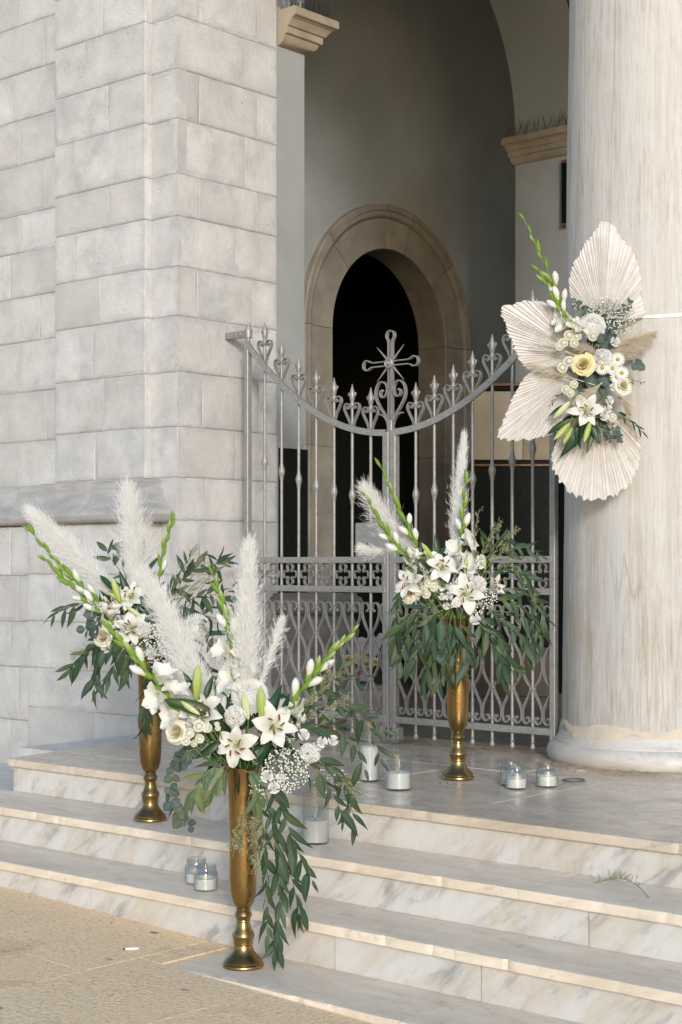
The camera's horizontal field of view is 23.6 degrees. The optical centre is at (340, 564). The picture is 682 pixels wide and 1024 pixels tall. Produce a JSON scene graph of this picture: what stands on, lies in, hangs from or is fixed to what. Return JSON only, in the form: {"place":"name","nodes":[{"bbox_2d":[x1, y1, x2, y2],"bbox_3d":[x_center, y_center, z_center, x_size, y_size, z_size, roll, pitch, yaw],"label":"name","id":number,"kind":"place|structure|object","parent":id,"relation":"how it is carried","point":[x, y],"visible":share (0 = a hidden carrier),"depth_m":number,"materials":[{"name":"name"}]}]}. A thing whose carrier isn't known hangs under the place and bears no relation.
{"place":"outdoors","nodes":[
{"label":"outdoors","id":0,"kind":"place"},
{"bbox_2d":[0,886,371,1023],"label":"pavement","id":1,"kind":"structure","parent":0,"point":[62,963],"depth_m":5.67,"materials":[{"name":"beige stone"}]},
{"bbox_2d":[0,0,55,762],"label":"stone wall","id":2,"kind":"structure","parent":1,"relation":"on","point":[27,241],"depth_m":10.31,"materials":[{"name":"stone"}]},
{"bbox_2d":[123,947,138,949],"bbox_3d":[-0.779,1.423,6.058,0.056,0.010,0.009,0,0,-17],"label":"cigarette butt","id":3,"kind":"object","parent":1,"relation":"on","point":[133,948],"visible":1,"depth_m":6.06,"materials":[{"name":"white paper"}]},
{"bbox_2d":[23,0,276,745],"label":"stone pier","id":4,"kind":"structure","parent":1,"relation":"on","point":[166,204],"depth_m":9.62,"materials":[{"name":"stone"}]},
{"bbox_2d":[225,322,419,742],"bbox_3d":[-0.151,-0.223,9.157,1.500,2.365,0.064,0,0,41],"label":"gate leaf","id":5,"kind":"object","parent":4,"relation":"attached to","point":[390,418],"visible":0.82,"depth_m":9.08,"materials":[{"name":"silver metal"}]},
{"bbox_2d":[0,752,681,1023],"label":"marble steps","id":6,"kind":"structure","parent":1,"relation":"on","point":[422,909],"depth_m":5.95,"materials":[{"name":"white stone"}]},
{"bbox_2d":[133,656,166,822],"bbox_3d":[-0.837,0.761,7.170,0.149,0.717,0.149,0,0,41],"label":"gold vase","id":7,"kind":"object","parent":6,"relation":"on","point":[150,811],"visible":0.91,"depth_m":7.13,"materials":[{"name":"metal"}]},
{"bbox_2d":[20,472,238,742],"bbox_3d":[-0.914,0.179,7.203,1.028,1.194,0.353,0,0,-3],"label":"flower arrangement","id":8,"kind":"object","parent":7,"relation":"in","point":[104,646],"visible":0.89,"depth_m":7.16,"materials":[{"name":"white plant"}]},
{"bbox_2d":[185,856,207,884],"bbox_3d":[-0.582,1.229,6.575,0.093,0.100,0.093,0,0,41],"label":"candle jar","id":9,"kind":"object","parent":6,"relation":"on","point":[189,877],"visible":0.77,"depth_m":6.55,"materials":[{"name":"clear glass"}]},
{"bbox_2d":[194,863,217,891],"bbox_3d":[-0.532,1.229,6.434,0.093,0.100,0.093,0,0,41],"label":"candle jar","id":10,"kind":"object","parent":6,"relation":"on","point":[206,883],"visible":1,"depth_m":6.41,"materials":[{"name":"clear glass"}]},
{"bbox_2d":[223,765,263,970],"bbox_3d":[-0.350,1.081,5.860,0.149,0.717,0.149,0,0,41],"label":"gold vase","id":11,"kind":"object","parent":6,"relation":"on","point":[243,955],"visible":0.9,"depth_m":5.82,"materials":[{"name":"metal"}]},
{"bbox_2d":[100,528,398,970],"bbox_3d":[-0.321,0.651,5.844,1.062,1.574,0.282,0,0,1],"label":"flower arrangement","id":12,"kind":"object","parent":11,"relation":"in","point":[207,712],"visible":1,"depth_m":5.80,"materials":[{"name":"white plant"}]},
{"bbox_2d":[302,778,328,844],"bbox_3d":[-0.101,0.989,6.581,0.108,0.260,0.108,0,0,41],"label":"candle glass","id":13,"kind":"object","parent":6,"relation":"on","point":[315,832],"visible":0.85,"depth_m":6.54,"materials":[{"name":"white wax"}]},
{"bbox_2d":[589,868,648,897],"bbox_3d":[1.004,1.094,5.641,0.150,0.047,0.297,0,0,-37],"label":"limonium sprig","id":14,"kind":"object","parent":6,"relation":"on","point":[614,876],"visible":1,"depth_m":5.71,"materials":[{"name":"green"}]},
{"bbox_2d":[19,665,681,824],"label":"porch floor","id":15,"kind":"structure","parent":0,"point":[658,800],"depth_m":7.78,"materials":[{"name":"stone"}]},
{"bbox_2d":[269,592,362,729],"bbox_3d":[-0.157,0.583,9.923,0.420,0.826,0.420,0,0,41],"label":"gate panel","id":16,"kind":"object","parent":15,"relation":"on","point":[307,635],"visible":0.45,"depth_m":9.79,"materials":[{"name":"grey metal"}]},
{"bbox_2d":[346,683,381,731],"bbox_3d":[0.129,0.861,9.900,0.330,0.266,0.210,0,0,41],"label":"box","id":17,"kind":"object","parent":15,"relation":"on","point":[366,701],"visible":0.2,"depth_m":9.77,"materials":[{"name":"grey"}]},
{"bbox_2d":[345,633,381,681],"bbox_3d":[0.132,0.559,9.918,0.274,0.298,0.231,0,0,-12],"label":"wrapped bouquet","id":18,"kind":"object","parent":17,"relation":"on","point":[361,642],"visible":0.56,"depth_m":9.90,"materials":[{"name":"plant"}]},
{"bbox_2d":[359,713,379,781],"bbox_3d":[0.126,0.809,7.260,0.092,0.300,0.092,0,0,41],"label":"candle glass","id":19,"kind":"object","parent":15,"relation":"on","point":[369,752],"visible":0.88,"depth_m":7.23,"materials":[{"name":"white wax"}]},
{"bbox_2d":[385,749,410,790],"bbox_3d":[0.245,0.875,6.986,0.112,0.168,0.112,0,0,41],"label":"candle glass","id":20,"kind":"object","parent":15,"relation":"on","point":[398,780],"visible":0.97,"depth_m":6.95,"materials":[{"name":"white wax"}]},
{"bbox_2d":[304,0,514,678],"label":"door wall","id":21,"kind":"structure","parent":15,"relation":"on","point":[409,203],"depth_m":14.18,"materials":[{"name":"grey paint"}]},
{"bbox_2d":[274,0,568,693],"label":"side arch","id":22,"kind":"structure","parent":15,"relation":"on","point":[535,35],"depth_m":12.52,"materials":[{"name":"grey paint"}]},
{"bbox_2d":[561,159,566,226],"bbox_3d":[1.781,-2.869,12.568,0.187,0.509,0.043,0,0,41],"label":"hanging frame","id":23,"kind":"object","parent":22,"relation":"attached to","point":[563,189],"visible":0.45,"depth_m":12.60,"materials":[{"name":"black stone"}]},
{"bbox_2d":[441,618,473,780],"bbox_3d":[0.524,0.600,7.330,0.149,0.717,0.149,0,0,41],"label":"gold vase","id":24,"kind":"object","parent":15,"relation":"on","point":[457,769],"visible":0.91,"depth_m":7.29,"materials":[{"name":"metal"}]},
{"bbox_2d":[353,427,555,700],"bbox_3d":[0.497,-0.010,7.302,0.928,1.237,0.298,0,0,7],"label":"flower arrangement","id":25,"kind":"object","parent":24,"relation":"in","point":[438,568],"visible":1,"depth_m":7.27,"materials":[{"name":"green plant"}]},
{"bbox_2d":[469,383,548,696],"bbox_3d":[1.301,-0.188,12.455,0.630,2.364,0.332,0,0,0],"label":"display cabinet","id":26,"kind":"object","parent":15,"relation":"on","point":[502,476],"visible":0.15,"depth_m":12.30,"materials":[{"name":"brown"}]},
{"bbox_2d":[500,761,521,785],"bbox_3d":[0.741,0.909,7.128,0.093,0.100,0.093,0,0,41],"label":"candle jar","id":27,"kind":"object","parent":15,"relation":"on","point":[507,775],"visible":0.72,"depth_m":7.12,"materials":[{"name":"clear glass"}]},
{"bbox_2d":[505,764,526,789],"bbox_3d":[0.753,0.909,7.017,0.093,0.100,0.093,0,0,41],"label":"candle jar","id":28,"kind":"object","parent":15,"relation":"on","point":[516,783],"visible":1,"depth_m":6.99,"materials":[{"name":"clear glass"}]},
{"bbox_2d":[536,763,557,787],"bbox_3d":[0.892,0.909,7.080,0.093,0.100,0.093,0,0,41],"label":"candle jar","id":29,"kind":"object","parent":15,"relation":"on","point":[547,780],"visible":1,"depth_m":7.05,"materials":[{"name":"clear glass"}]},
{"bbox_2d":[529,0,681,777],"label":"marble column","id":30,"kind":"structure","parent":15,"relation":"on","point":[622,658],"depth_m":7.57,"materials":[{"name":"white stone"}]},
{"bbox_2d":[389,289,557,750],"bbox_3d":[0.670,-0.210,8.440,1.062,2.341,0.058,0,0,41],"label":"gate leaf","id":31,"kind":"object","parent":30,"relation":"attached to","point":[395,685],"visible":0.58,"depth_m":8.36,"materials":[{"name":"silver metal"}]},
{"bbox_2d":[497,212,660,500],"bbox_3d":[1.088,-0.946,7.421,0.746,1.305,0.217,0,0,-6],"label":"flower arrangement","id":32,"kind":"object","parent":30,"relation":"attached to","point":[595,453],"visible":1,"depth_m":7.45,"materials":[{"name":"white plant"}]},
{"bbox_2d":[640,313,681,317],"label":"white ribbon","id":33,"kind":"object","parent":30,"relation":"attached to","point":[664,315],"visible":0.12,"depth_m":7.53,"materials":[{"name":"white fabric"}]},
{"bbox_2d":[562,778,584,781],"bbox_3d":[1.035,0.956,7.260,0.103,0.006,0.103,0,0,41],"label":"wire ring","id":34,"kind":"object","parent":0,"point":[581,780],"visible":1,"depth_m":7.24,"materials":[{"name":"grey metal"}]}
]}

